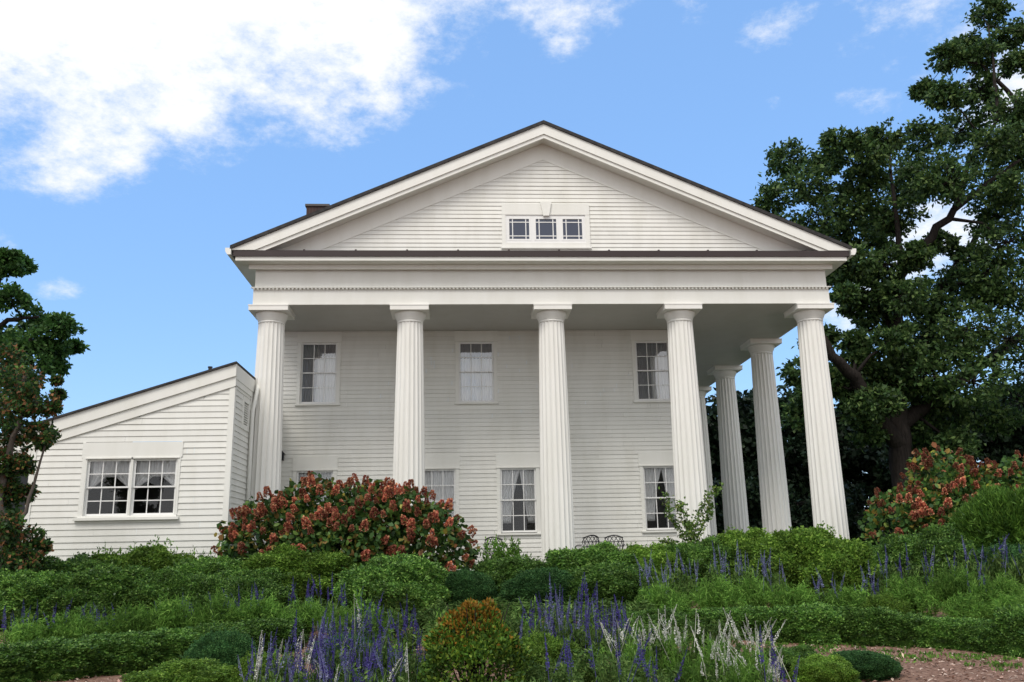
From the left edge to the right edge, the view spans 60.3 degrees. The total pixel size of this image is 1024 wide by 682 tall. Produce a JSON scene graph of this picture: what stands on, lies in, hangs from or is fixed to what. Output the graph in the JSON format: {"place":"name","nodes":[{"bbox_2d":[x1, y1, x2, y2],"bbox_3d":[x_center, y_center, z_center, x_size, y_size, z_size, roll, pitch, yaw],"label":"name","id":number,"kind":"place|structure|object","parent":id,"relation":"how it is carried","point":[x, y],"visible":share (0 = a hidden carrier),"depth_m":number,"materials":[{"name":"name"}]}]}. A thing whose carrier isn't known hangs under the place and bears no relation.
{"place":"outdoors","nodes":[
{"label":"outdoors","id":0,"kind":"place"},
{"bbox_2d":[0,571,1023,681],"bbox_3d":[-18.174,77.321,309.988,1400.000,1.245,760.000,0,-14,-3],"label":"ground","id":1,"kind":"structure","parent":0,"point":[915,670],"depth_m":11.04,"materials":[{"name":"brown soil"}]},
{"bbox_2d":[0,639,43,681],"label":"edging boxwood","id":2,"kind":"object","parent":1,"relation":"on","point":[17,661],"visible":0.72,"depth_m":10.69,"materials":[{"name":"green plant"}]},
{"bbox_2d":[0,615,62,644],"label":"feathery plant","id":3,"kind":"object","parent":1,"relation":"on","point":[17,634],"visible":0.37,"depth_m":12.44,"materials":[{"name":"green plant"}]},
{"bbox_2d":[0,567,64,630],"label":"boxwood shrub","id":4,"kind":"object","parent":1,"relation":"on","point":[30,587],"visible":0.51,"depth_m":15.08,"materials":[{"name":"green plant"}]},
{"bbox_2d":[0,339,67,570],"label":"rust leaved tree","id":5,"kind":"object","parent":1,"relation":"on","point":[25,400],"visible":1,"depth_m":16.55,"materials":[{"name":"green plant"}]},
{"bbox_2d":[0,246,90,424],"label":"maple tree","id":6,"kind":"object","parent":1,"relation":"on","point":[51,353],"visible":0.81,"depth_m":35.44,"materials":[{"name":"green plant"}]},
{"bbox_2d":[27,635,113,681],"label":"edging boxwood","id":7,"kind":"object","parent":1,"relation":"on","point":[63,658],"visible":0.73,"depth_m":11.03,"materials":[{"name":"green plant"}]},
{"bbox_2d":[43,605,111,639],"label":"feathery plant","id":8,"kind":"object","parent":1,"relation":"on","point":[75,630],"visible":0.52,"depth_m":12.82,"materials":[{"name":"green plant"}]},
{"bbox_2d":[43,551,121,574],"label":"boxwood shrub","id":9,"kind":"object","parent":1,"relation":"on","point":[82,561],"visible":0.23,"depth_m":16.94,"materials":[{"name":"green plant"}]},
{"bbox_2d":[37,560,153,631],"bbox_3d":[-7.268,4.727,15.782,2.215,1.568,2.144,7,-16,-31],"label":"boxwood shrub","id":10,"kind":"object","parent":1,"relation":"on","point":[101,586],"visible":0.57,"depth_m":15.13,"materials":[{"name":"green plant"}]},
{"bbox_2d":[75,629,162,675],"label":"edging boxwood","id":11,"kind":"object","parent":1,"relation":"on","point":[131,651],"visible":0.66,"depth_m":11.61,"materials":[{"name":"green plant"}]},
{"bbox_2d":[95,599,159,634],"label":"feathery plant","id":12,"kind":"object","parent":1,"relation":"on","point":[130,620],"visible":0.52,"depth_m":13.15,"materials":[{"name":"green plant"}]},
{"bbox_2d":[0,361,259,560],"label":"side wing","id":13,"kind":"structure","parent":1,"relation":"on","point":[114,474],"depth_m":20.27,"materials":[{"name":"white wood"}]},
{"bbox_2d":[81,457,132,515],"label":"window","id":14,"kind":"structure","parent":13,"relation":"in","point":[106,491],"depth_m":20.25,"materials":[{"name":"white paint"}]},
{"bbox_2d":[128,457,179,514],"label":"window","id":15,"kind":"structure","parent":13,"relation":"in","point":[153,487],"depth_m":20.32,"materials":[{"name":"white paint"}]},
{"bbox_2d":[89,540,196,571],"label":"boxwood shrub","id":16,"kind":"object","parent":1,"relation":"on","point":[158,556],"visible":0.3,"depth_m":17.40,"materials":[{"name":"green plant"}]},
{"bbox_2d":[141,589,205,631],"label":"feathery plant","id":17,"kind":"object","parent":1,"relation":"on","point":[178,615],"visible":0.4,"depth_m":13.41,"materials":[{"name":"green plant"}]},
{"bbox_2d":[117,656,234,681],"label":"mound plant","id":18,"kind":"object","parent":1,"relation":"on","point":[206,669],"visible":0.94,"depth_m":9.55,"materials":[{"name":"green plant"}]},
{"bbox_2d":[142,626,209,664],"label":"edging boxwood","id":19,"kind":"object","parent":1,"relation":"on","point":[175,642],"visible":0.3,"depth_m":12.05,"materials":[{"name":"green plant"}]},
{"bbox_2d":[128,566,231,623],"bbox_3d":[-5.975,4.752,15.820,1.952,1.416,1.904,4,-15,-20],"label":"boxwood shrub","id":20,"kind":"object","parent":1,"relation":"on","point":[172,581],"visible":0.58,"depth_m":15.41,"materials":[{"name":"green plant"}]},
{"bbox_2d":[166,553,243,574],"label":"boxwood shrub","id":21,"kind":"object","parent":1,"relation":"on","point":[207,564],"visible":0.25,"depth_m":17.27,"materials":[{"name":"green plant"}]},
{"bbox_2d":[185,587,243,628],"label":"feathery plant","id":22,"kind":"object","parent":1,"relation":"on","point":[218,609],"visible":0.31,"depth_m":13.58,"materials":[{"name":"green plant"}]},
{"bbox_2d":[178,626,259,665],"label":"mound plant","id":23,"kind":"object","parent":1,"relation":"on","point":[227,647],"visible":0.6,"depth_m":10.77,"materials":[{"name":"green plant"}]},
{"bbox_2d":[186,619,264,655],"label":"edging boxwood","id":24,"kind":"object","parent":1,"relation":"on","point":[249,628],"visible":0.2,"depth_m":12.86,"materials":[{"name":"green plant"}]},
{"bbox_2d":[211,566,287,584],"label":"boxwood shrub","id":25,"kind":"object","parent":1,"relation":"on","point":[274,574],"visible":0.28,"depth_m":16.48,"materials":[{"name":"green plant"}]},
{"bbox_2d":[200,575,300,614],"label":"boxwood shrub","id":26,"kind":"object","parent":1,"relation":"on","point":[264,585],"visible":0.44,"depth_m":15.60,"materials":[{"name":"green plant"}]},
{"bbox_2d":[231,592,289,621],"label":"feathery plant","id":27,"kind":"object","parent":1,"relation":"on","point":[270,604],"visible":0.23,"depth_m":13.76,"materials":[{"name":"green plant"}]},
{"bbox_2d":[229,648,292,681],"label":"mound plant","id":28,"kind":"object","parent":1,"relation":"on","point":[236,672],"visible":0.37,"depth_m":9.50,"materials":[{"name":"green plant"}]},
{"bbox_2d":[237,627,298,681],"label":"salvia plant","id":29,"kind":"object","parent":1,"relation":"on","point":[259,673],"visible":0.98,"depth_m":8.54,"materials":[{"name":"purple plant"}]},
{"bbox_2d":[246,616,308,653],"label":"edging boxwood","id":30,"kind":"object","parent":1,"relation":"on","point":[269,625],"visible":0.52,"depth_m":13.09,"materials":[{"name":"green plant"}]},
{"bbox_2d":[269,610,321,681],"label":"salvia plant","id":31,"kind":"object","parent":1,"relation":"on","point":[313,676],"visible":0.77,"depth_m":8.84,"materials":[{"name":"purple plant"}]},
{"bbox_2d":[239,540,360,605],"bbox_3d":[-4.270,4.817,17.509,2.516,1.752,2.569,9,-17,-35],"label":"boxwood shrub","id":32,"kind":"object","parent":1,"relation":"on","point":[300,567],"visible":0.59,"depth_m":16.82,"materials":[{"name":"green plant"}]},
{"bbox_2d":[274,595,329,636],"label":"feathery plant","id":33,"kind":"object","parent":1,"relation":"on","point":[308,614],"visible":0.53,"depth_m":13.82,"materials":[{"name":"green plant"}]},
{"bbox_2d":[282,638,338,681],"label":"salvia plant","id":34,"kind":"object","parent":1,"relation":"on","point":[321,671],"visible":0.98,"depth_m":7.99,"materials":[{"name":"purple plant"}]},
{"bbox_2d":[305,607,351,681],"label":"salvia plant","id":35,"kind":"object","parent":1,"relation":"on","point":[329,654],"visible":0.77,"depth_m":9.14,"materials":[{"name":"purple plant"}]},
{"bbox_2d":[210,471,480,572],"bbox_3d":[-3.547,4.121,18.930,5.740,2.801,3.041,0,-14,-3],"label":"hydrangea shrub","id":36,"kind":"object","parent":1,"relation":"on","point":[354,524],"visible":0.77,"depth_m":18.39,"materials":[{"name":"red plant"}]},
{"bbox_2d":[318,632,372,681],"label":"salvia plant","id":37,"kind":"object","parent":1,"relation":"on","point":[353,676],"visible":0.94,"depth_m":8.12,"materials":[{"name":"purple plant"}]},
{"bbox_2d":[333,594,391,681],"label":"salvia plant","id":38,"kind":"object","parent":1,"relation":"on","point":[361,647],"visible":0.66,"depth_m":9.55,"materials":[{"name":"purple plant"}]},
{"bbox_2d":[363,633,409,681],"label":"salvia plant","id":39,"kind":"object","parent":1,"relation":"on","point":[379,676],"visible":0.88,"depth_m":8.41,"materials":[{"name":"purple plant"}]},
{"bbox_2d":[330,551,456,620],"bbox_3d":[-2.173,4.721,16.224,2.385,1.688,2.306,2,-14,-13],"label":"boxwood shrub","id":40,"kind":"object","parent":1,"relation":"on","point":[398,578],"visible":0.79,"depth_m":15.65,"materials":[{"name":"green plant"}]},
{"bbox_2d":[443,568,500,606],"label":"boxwood shrub","id":41,"kind":"object","parent":1,"relation":"on","point":[467,583],"visible":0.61,"depth_m":16.51,"materials":[{"name":"green plant"}]},
{"bbox_2d":[416,597,536,681],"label":"golden shrub","id":42,"kind":"object","parent":1,"relation":"on","point":[473,634],"visible":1,"depth_m":8.67,"materials":[{"name":"green plant"}]},
{"bbox_2d":[471,555,547,601],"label":"boxwood shrub","id":43,"kind":"object","parent":1,"relation":"on","point":[499,571],"visible":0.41,"depth_m":17.55,"materials":[{"name":"green plant"}]},
{"bbox_2d":[497,566,575,610],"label":"boxwood shrub","id":44,"kind":"object","parent":1,"relation":"on","point":[527,584],"visible":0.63,"depth_m":16.22,"materials":[{"name":"green plant"}]},
{"bbox_2d":[225,120,855,570],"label":"columned house","id":45,"kind":"structure","parent":1,"relation":"on","point":[473,332],"depth_m":24.06,"materials":[{"name":"white paint"}]},
{"bbox_2d":[291,456,337,523],"bbox_3d":[-5.519,4.341,24.650,1.255,2.210,0.204,0,-14,-3],"label":"window","id":46,"kind":"structure","parent":45,"relation":"in","point":[327,466],"depth_m":24.78,"materials":[{"name":"white paint"}]},
{"bbox_2d":[294,331,341,405],"bbox_3d":[-5.581,0.801,25.506,1.290,2.185,0.224,0,-14,-3],"label":"window","id":47,"kind":"structure","parent":45,"relation":"in","point":[319,353],"depth_m":25.54,"materials":[{"name":"white glass"}]},
{"bbox_2d":[425,455,459,535],"bbox_3d":[-2.102,4.348,24.838,1.290,2.265,0.224,0,-14,-3],"label":"window","id":48,"kind":"structure","parent":45,"relation":"in","point":[441,471],"depth_m":24.98,"materials":[{"name":"white paint"}]},
{"bbox_2d":[454,331,498,403],"bbox_3d":[-1.044,0.778,25.777,1.280,2.185,0.224,0,-14,-3],"label":"window","id":49,"kind":"structure","parent":45,"relation":"in","point":[475,351],"depth_m":25.81,"materials":[{"name":"white glass"}]},
{"bbox_2d":[496,454,540,534],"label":"window","id":50,"kind":"structure","parent":45,"relation":"in","point":[518,477],"depth_m":25.09,"materials":[{"name":"white paint"}]},
{"bbox_2d":[501,202,591,248],"bbox_3d":[0.918,-3.133,23.871,2.440,1.330,0.111,0,-14,-3],"label":"attic window","id":51,"kind":"structure","parent":45,"relation":"in","point":[544,225],"depth_m":23.89,"materials":[{"name":"white paint"}]},
{"bbox_2d":[630,330,670,405],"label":"window","id":52,"kind":"structure","parent":45,"relation":"in","point":[650,357],"depth_m":26.14,"materials":[{"name":"grey glass"}]},
{"bbox_2d":[638,452,676,532],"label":"window","id":53,"kind":"structure","parent":45,"relation":"in","point":[656,469],"depth_m":25.35,"materials":[{"name":"white paint"}]},
{"bbox_2d":[513,628,581,681],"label":"mound plant","id":54,"kind":"object","parent":1,"relation":"on","point":[535,641],"visible":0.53,"depth_m":10.24,"materials":[{"name":"green plant"}]},
{"bbox_2d":[544,632,584,681],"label":"salvia plant","id":55,"kind":"object","parent":1,"relation":"on","point":[558,678],"visible":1,"depth_m":8.13,"materials":[{"name":"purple plant"}]},
{"bbox_2d":[555,590,591,652],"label":"salvia plant","id":56,"kind":"object","parent":1,"relation":"on","point":[576,633],"visible":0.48,"depth_m":11.13,"materials":[{"name":"purple plant"}]},
{"bbox_2d":[559,649,611,681],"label":"leafy plant","id":57,"kind":"object","parent":1,"relation":"on","point":[582,664],"visible":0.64,"depth_m":9.61,"materials":[{"name":"green plant"}]},
{"bbox_2d":[544,540,638,569],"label":"boxwood shrub","id":58,"kind":"object","parent":1,"relation":"on","point":[592,554],"visible":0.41,"depth_m":17.73,"materials":[{"name":"green plant"}]},
{"bbox_2d":[579,597,615,660],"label":"salvia plant","id":59,"kind":"object","parent":1,"relation":"on","point":[601,637],"visible":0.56,"depth_m":10.98,"materials":[{"name":"green plant"}]},
{"bbox_2d":[560,559,663,609],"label":"boxwood shrub","id":60,"kind":"object","parent":1,"relation":"on","point":[618,580],"visible":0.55,"depth_m":15.76,"materials":[{"name":"green plant"}]},
{"bbox_2d":[588,626,652,681],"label":"salvia plant","id":61,"kind":"object","parent":1,"relation":"on","point":[614,677],"visible":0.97,"depth_m":8.25,"materials":[{"name":"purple plant"}]},
{"bbox_2d":[619,542,687,591],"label":"boxwood shrub","id":62,"kind":"object","parent":1,"relation":"on","point":[659,555],"visible":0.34,"depth_m":17.86,"materials":[{"name":"green plant"}]},
{"bbox_2d":[619,607,696,645],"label":"mound plant","id":63,"kind":"object","parent":1,"relation":"on","point":[652,613],"visible":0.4,"depth_m":13.25,"materials":[{"name":"green plant"}]},
{"bbox_2d":[635,604,683,681],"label":"salvia plant","id":64,"kind":"object","parent":1,"relation":"on","point":[658,644],"visible":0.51,"depth_m":9.45,"materials":[{"name":"green plant"}]},
{"bbox_2d":[627,579,694,608],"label":"feathery plant","id":65,"kind":"object","parent":1,"relation":"on","point":[658,596],"visible":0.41,"depth_m":14.82,"materials":[{"name":"green plant"}]},
{"bbox_2d":[656,629,698,677],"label":"feathery plant","id":66,"kind":"object","parent":1,"relation":"on","point":[673,660],"visible":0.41,"depth_m":9.24,"materials":[{"name":"green plant"}]},
{"bbox_2d":[666,549,699,608],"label":"salvia plant","id":67,"kind":"object","parent":1,"relation":"on","point":[680,584],"visible":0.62,"depth_m":15.97,"materials":[{"name":"green plant"}]},
{"bbox_2d":[656,482,724,544],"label":"young shrub","id":68,"kind":"object","parent":1,"relation":"on","point":[690,534],"visible":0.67,"depth_m":20.54,"materials":[{"name":"green plant"}]},
{"bbox_2d":[663,535,734,593],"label":"boxwood shrub","id":69,"kind":"object","parent":1,"relation":"on","point":[701,553],"visible":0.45,"depth_m":17.91,"materials":[{"name":"green plant"}]},
{"bbox_2d":[684,571,742,608],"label":"feathery plant","id":70,"kind":"object","parent":1,"relation":"on","point":[712,598],"visible":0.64,"depth_m":15.10,"materials":[{"name":"green plant"}]},
{"bbox_2d":[680,615,747,653],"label":"leafy plant","id":71,"kind":"object","parent":1,"relation":"on","point":[714,634],"visible":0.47,"depth_m":12.07,"materials":[{"name":"green plant"}]},
{"bbox_2d":[703,605,752,640],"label":"edging boxwood","id":72,"kind":"object","parent":1,"relation":"on","point":[738,618],"visible":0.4,"depth_m":13.55,"materials":[{"name":"green plant"}]},
{"bbox_2d":[716,524,770,588],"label":"boxwood shrub","id":73,"kind":"object","parent":1,"relation":"on","point":[750,539],"visible":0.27,"depth_m":18.00,"materials":[{"name":"green plant"}]},
{"bbox_2d":[705,387,793,525],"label":"woodland tree","id":74,"kind":"object","parent":1,"relation":"on","point":[748,442],"visible":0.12,"depth_m":46.83,"materials":[{"name":"green plant"}]},
{"bbox_2d":[728,570,777,607],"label":"feathery plant","id":75,"kind":"object","parent":1,"relation":"on","point":[756,595],"visible":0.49,"depth_m":15.11,"materials":[{"name":"green plant"}]},
{"bbox_2d":[712,476,800,536],"bbox_3d":[10.590,8.113,39.964,5.086,4.336,3.894,0,-14,-3],"label":"undergrowth bush","id":76,"kind":"object","parent":1,"relation":"on","point":[753,501],"visible":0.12,"depth_m":39.70,"materials":[{"name":"green plant"}]},
{"bbox_2d":[741,604,797,642],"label":"edging boxwood","id":77,"kind":"object","parent":1,"relation":"on","point":[759,614],"visible":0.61,"depth_m":13.38,"materials":[{"name":"green plant"}]},
{"bbox_2d":[764,579,824,607],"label":"feathery plant","id":78,"kind":"object","parent":1,"relation":"on","point":[801,595],"visible":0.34,"depth_m":14.76,"materials":[{"name":"green plant"}]},
{"bbox_2d":[758,488,857,528],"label":"undergrowth bush","id":79,"kind":"object","parent":1,"relation":"on","point":[801,513],"visible":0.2,"depth_m":39.30,"materials":[{"name":"green plant"}]},
{"bbox_2d":[773,601,847,645],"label":"edging boxwood","id":80,"kind":"object","parent":1,"relation":"on","point":[821,623],"visible":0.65,"depth_m":13.26,"materials":[{"name":"green plant"}]},
{"bbox_2d":[748,520,881,598],"bbox_3d":[5.961,4.603,17.381,2.434,2.102,2.456,-12,-17,37],"label":"boxwood shrub","id":81,"kind":"object","parent":1,"relation":"on","point":[802,553],"visible":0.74,"depth_m":16.74,"materials":[{"name":"green plant"}]},
{"bbox_2d":[785,653,860,681],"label":"mound plant","id":82,"kind":"object","parent":1,"relation":"on","point":[815,667],"visible":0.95,"depth_m":9.62,"materials":[{"name":"green plant"}]},
{"bbox_2d":[782,408,919,537],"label":"woodland tree","id":83,"kind":"object","parent":1,"relation":"on","point":[856,463],"visible":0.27,"depth_m":46.06,"materials":[{"name":"green plant"}]},
{"bbox_2d":[811,480,892,544],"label":"undergrowth bush","id":84,"kind":"object","parent":1,"relation":"on","point":[859,502],"visible":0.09,"depth_m":40.24,"materials":[{"name":"green plant"}]},
{"bbox_2d":[827,648,902,681],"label":"mound plant","id":85,"kind":"object","parent":1,"relation":"on","point":[871,665],"visible":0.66,"depth_m":10.04,"materials":[{"name":"green plant"}]},
{"bbox_2d":[837,605,904,646],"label":"edging boxwood","id":86,"kind":"object","parent":1,"relation":"on","point":[867,626],"visible":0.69,"depth_m":13.19,"materials":[{"name":"green plant"}]},
{"bbox_2d":[750,0,1023,531],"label":"oak tree","id":87,"kind":"object","parent":1,"relation":"on","point":[900,402],"visible":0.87,"depth_m":38.03,"materials":[{"name":"green plant"}]},
{"bbox_2d":[765,641,1022,671],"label":"weeds","id":88,"kind":"object","parent":1,"relation":"on","point":[929,654],"visible":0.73,"depth_m":11.90,"materials":[{"name":"green plant"}]},
{"bbox_2d":[884,611,927,647],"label":"edging boxwood","id":89,"kind":"object","parent":1,"relation":"on","point":[900,632],"visible":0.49,"depth_m":12.97,"materials":[{"name":"green plant"}]},
{"bbox_2d":[875,571,940,613],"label":"feathery plant","id":90,"kind":"object","parent":1,"relation":"on","point":[901,593],"visible":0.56,"depth_m":14.91,"materials":[{"name":"green plant"}]},
{"bbox_2d":[873,522,981,604],"bbox_3d":[8.408,4.635,17.519,2.276,2.016,2.333,-7,-15,23],"label":"boxwood shrub","id":91,"kind":"object","parent":1,"relation":"on","point":[946,540],"visible":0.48,"depth_m":17.02,"materials":[{"name":"green plant"}]},
{"bbox_2d":[912,615,961,648],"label":"edging boxwood","id":92,"kind":"object","parent":1,"relation":"on","point":[930,633],"visible":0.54,"depth_m":12.77,"materials":[{"name":"green plant"}]},
{"bbox_2d":[857,442,1023,547],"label":"hydrangea shrub","id":93,"kind":"object","parent":1,"relation":"on","point":[949,493],"visible":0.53,"depth_m":20.50,"materials":[{"name":"green plant"}]},
{"bbox_2d":[864,417,1023,498],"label":"woodland tree","id":94,"kind":"object","parent":1,"relation":"on","point":[885,475],"visible":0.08,"depth_m":45.44,"materials":[{"name":"green plant"}]},
{"bbox_2d":[923,560,985,607],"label":"feathery plant","id":95,"kind":"object","parent":1,"relation":"on","point":[950,587],"visible":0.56,"depth_m":14.96,"materials":[{"name":"green plant"}]},
{"bbox_2d":[938,615,987,650],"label":"edging boxwood","id":96,"kind":"object","parent":1,"relation":"on","point":[957,636],"visible":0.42,"depth_m":12.54,"materials":[{"name":"green plant"}]},
{"bbox_2d":[934,590,995,618],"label":"feathery plant","id":97,"kind":"object","parent":1,"relation":"on","point":[958,609],"visible":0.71,"depth_m":13.93,"materials":[{"name":"green plant"}]},
{"bbox_2d":[946,483,1023,548],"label":"yew shrub","id":98,"kind":"object","parent":1,"relation":"on","point":[986,516],"visible":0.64,"depth_m":17.79,"materials":[{"name":"green plant"}]},
{"bbox_2d":[964,619,1005,654],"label":"edging boxwood","id":99,"kind":"object","parent":1,"relation":"on","point":[984,637],"visible":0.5,"depth_m":12.17,"materials":[{"name":"green plant"}]},
{"bbox_2d":[946,385,1023,507],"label":"woodland tree","id":100,"kind":"object","parent":1,"relation":"on","point":[1007,450],"visible":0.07,"depth_m":45.06,"materials":[{"name":"green plant"}]},
{"bbox_2d":[964,568,1023,617],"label":"feathery plant","id":101,"kind":"object","parent":1,"relation":"on","point":[1006,588],"visible":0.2,"depth_m":14.61,"materials":[{"name":"green plant"}]},
{"bbox_2d":[972,534,1019,589],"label":"salvia plant","id":102,"kind":"object","parent":1,"relation":"on","point":[998,560],"visible":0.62,"depth_m":15.86,"materials":[{"name":"green plant"}]},
{"bbox_2d":[988,604,1023,657],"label":"edging boxwood","id":103,"kind":"object","parent":1,"relation":"on","point":[1008,623],"visible":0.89,"depth_m":11.89,"materials":[{"name":"green plant"}]},
{"bbox_2d":[0,0,1023,530],"label":"sky","id":104,"kind":"structure","parent":0,"point":[141,141],"materials":[{"name":"blue"}]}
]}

